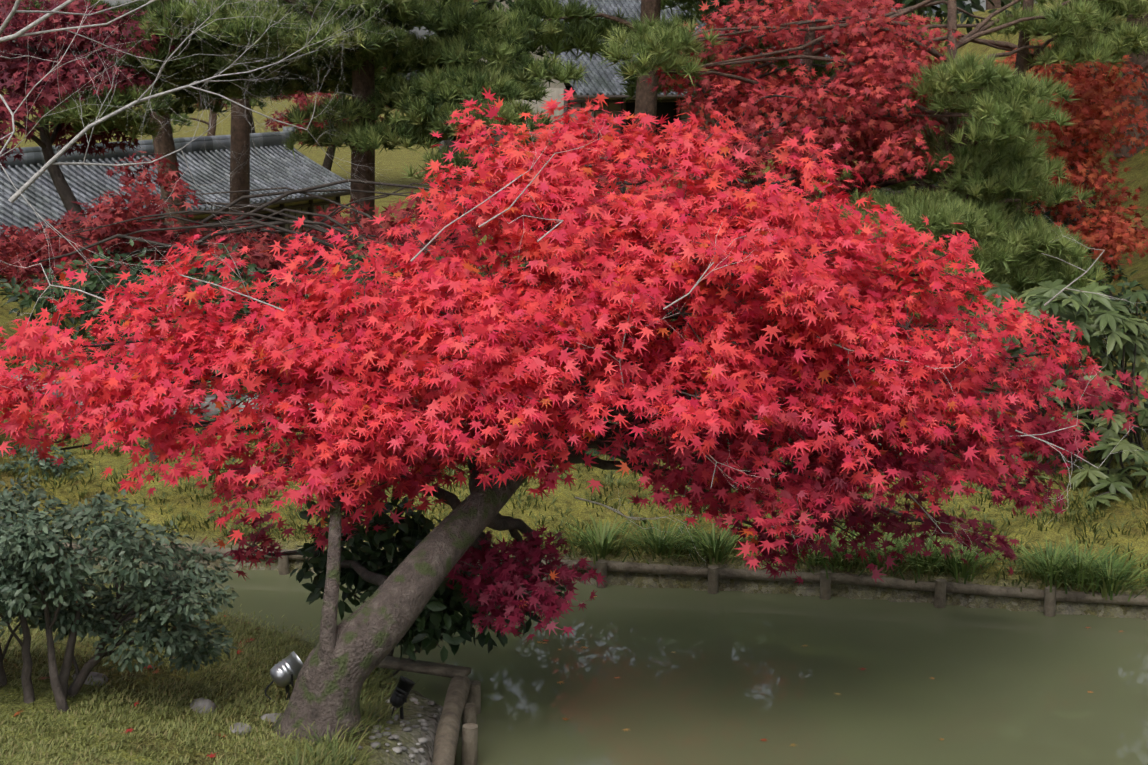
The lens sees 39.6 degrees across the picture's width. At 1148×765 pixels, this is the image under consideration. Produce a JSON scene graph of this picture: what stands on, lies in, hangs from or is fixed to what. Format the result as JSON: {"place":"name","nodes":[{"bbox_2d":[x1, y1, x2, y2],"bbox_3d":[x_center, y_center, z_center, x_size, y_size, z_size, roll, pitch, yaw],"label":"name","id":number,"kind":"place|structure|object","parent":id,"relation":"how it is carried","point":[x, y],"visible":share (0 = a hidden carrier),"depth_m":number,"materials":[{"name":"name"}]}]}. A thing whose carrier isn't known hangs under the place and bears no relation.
{"place":"outdoors","nodes":[
{"label":"outdoors","id":0,"kind":"place"},
{"bbox_2d":[0,0,1047,78],"label":"sky","id":1,"kind":"structure","parent":0,"point":[983,4],"materials":[{"name":"white"}]},
{"bbox_2d":[0,1,1147,764],"bbox_3d":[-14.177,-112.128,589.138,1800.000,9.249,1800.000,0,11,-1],"label":"ground","id":2,"kind":"structure","parent":0,"point":[396,161],"depth_m":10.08,"materials":[{"name":"green plant"}]},
{"bbox_2d":[3,197,335,244],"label":"corridor hall walls","id":3,"kind":"structure","parent":2,"relation":"on","point":[270,207],"depth_m":54.00,"materials":[{"name":"brown wood"}]},
{"bbox_2d":[21,213,274,272],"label":"corridor hall doorways","id":4,"kind":"object","parent":3,"relation":"attached to","point":[265,220],"depth_m":53.05,"materials":[{"name":"black"}]},
{"bbox_2d":[3,203,335,270],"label":"corridor shoji","id":5,"kind":"object","parent":3,"relation":"attached to","point":[326,206],"depth_m":54.80,"materials":[{"name":"beige paper"}]},
{"bbox_2d":[0,127,350,235],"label":"tiled roof","id":6,"kind":"structure","parent":3,"relation":"on","point":[88,183],"depth_m":49.34,"materials":[{"name":"grey tile"}]},
{"bbox_2d":[2,191,349,272],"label":"corridor timber","id":7,"kind":"object","parent":3,"relation":"attached to","point":[311,204],"visible":0.06,"depth_m":53.78,"materials":[{"name":"brown wood"}]},
{"bbox_2d":[0,0,439,351],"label":"bare branches","id":8,"kind":"object","parent":2,"relation":"on","point":[34,178],"visible":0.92,"depth_m":14.83,"materials":[{"name":"grey plant"}]},
{"bbox_2d":[72,672,437,757],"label":"bank rocks","id":9,"kind":"object","parent":2,"relation":"on","point":[208,703],"visible":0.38,"depth_m":6.79,"materials":[{"name":"stone"}]},
{"bbox_2d":[265,651,302,705],"bbox_3d":[-1.398,1.382,7.071,0.443,0.341,0.125,-5,12,-25],"label":"spotlight","id":10,"kind":"object","parent":2,"relation":"on","point":[285,671],"visible":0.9,"depth_m":7.07,"materials":[{"name":"silver metal"}]},
{"bbox_2d":[350,697,442,764],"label":"pebbles","id":11,"kind":"object","parent":2,"relation":"on","point":[374,745],"depth_m":6.82,"materials":[{"name":"grey stone"}]},
{"bbox_2d":[390,676,414,718],"bbox_3d":[-0.885,1.485,7.080,0.423,0.301,0.088,-10,15,-41],"label":"spotlight","id":12,"kind":"object","parent":2,"relation":"on","point":[401,692],"visible":0.85,"depth_m":7.13,"materials":[{"name":"black metal"}]},
{"bbox_2d":[11,373,1064,422],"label":"rocks","id":13,"kind":"object","parent":2,"relation":"on","point":[208,398],"visible":0.02,"depth_m":11.90,"materials":[{"name":"grey stone"}]},
{"bbox_2d":[0,0,1135,345],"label":"branches","id":14,"kind":"object","parent":2,"relation":"on","point":[44,140],"visible":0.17,"depth_m":16.18,"materials":[{"name":"brown plant"}]},
{"bbox_2d":[0,0,1147,296],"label":"background maple trees","id":15,"kind":"object","parent":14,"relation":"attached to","point":[868,74],"visible":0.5,"depth_m":14.50,"materials":[{"name":"red plant"}]},
{"bbox_2d":[0,87,1147,745],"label":"maple","id":16,"kind":"object","parent":2,"relation":"on","point":[500,371],"depth_m":6.95,"materials":[{"name":"red plant"}]},
{"bbox_2d":[0,108,1146,568],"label":"bare twigs","id":17,"kind":"object","parent":16,"relation":"attached to","point":[558,222],"visible":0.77,"depth_m":6.90,"materials":[{"name":"grey wood"}]},
{"bbox_2d":[0,0,1147,474],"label":"shrub leaves","id":18,"kind":"object","parent":2,"relation":"on","point":[104,286],"visible":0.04,"depth_m":13.99,"materials":[{"name":"plant"}]},
{"bbox_2d":[0,291,1147,711],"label":"shrub","id":19,"kind":"object","parent":2,"relation":"on","point":[34,542],"depth_m":6.54,"materials":[{"name":"green plant"}]},
{"bbox_2d":[439,141,763,158],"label":"hall plinth","id":20,"kind":"structure","parent":2,"relation":"on","point":[497,146],"depth_m":72.60,"materials":[{"name":"grey stone"}]},
{"bbox_2d":[56,542,1147,764],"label":"log edging","id":21,"kind":"object","parent":2,"relation":"on","point":[463,697],"visible":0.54,"depth_m":9.29,"materials":[{"name":"brown wood"}]},
{"bbox_2d":[481,0,759,143],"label":"hall walls","id":22,"kind":"structure","parent":2,"relation":"on","point":[556,91],"depth_m":65.94,"materials":[{"name":"white paint"}]},
{"bbox_2d":[564,86,782,146],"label":"hall timber","id":23,"kind":"object","parent":22,"relation":"attached to","point":[623,103],"visible":0.04,"depth_m":65.52,"materials":[{"name":"brown wood"}]},
{"bbox_2d":[569,102,779,140],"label":"hall shoji","id":24,"kind":"object","parent":22,"relation":"attached to","point":[616,107],"visible":0.02,"depth_m":65.95,"materials":[{"name":"beige paper"}]},
{"bbox_2d":[626,102,793,140],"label":"hall doorways","id":25,"kind":"object","parent":22,"relation":"attached to","point":[665,108],"depth_m":67.21,"materials":[{"name":"black wood"}]},
{"bbox_2d":[486,0,966,94],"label":"hall roof","id":26,"kind":"structure","parent":22,"relation":"on","point":[600,79],"depth_m":65.39,"materials":[{"name":"grey tile"}]},
{"bbox_2d":[148,0,1147,394],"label":"tree trunks","id":27,"kind":"object","parent":2,"relation":"on","point":[364,86],"visible":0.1,"depth_m":15.97,"materials":[{"name":"brown plant"}]},
{"bbox_2d":[2,0,1147,454],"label":"pine needle foliage","id":28,"kind":"object","parent":27,"relation":"attached to","point":[1004,158],"visible":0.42,"depth_m":16.70,"materials":[{"name":"green plant"}]},
{"bbox_2d":[956,279,1147,511],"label":"leaves","id":29,"kind":"object","parent":2,"relation":"on","point":[1100,317],"visible":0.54,"depth_m":10.35,"materials":[{"name":"green plant"}]},
{"bbox_2d":[70,564,1147,764],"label":"pond water","id":30,"kind":"structure","parent":0,"point":[736,677],"depth_m":8.23,"materials":[{"name":"liquid"}]},
{"bbox_2d":[14,596,1123,757],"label":"fallen maple leaves","id":31,"kind":"object","parent":30,"relation":"on","point":[211,755],"visible":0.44,"depth_m":7.61,"materials":[{"name":"red plant"}]}
]}

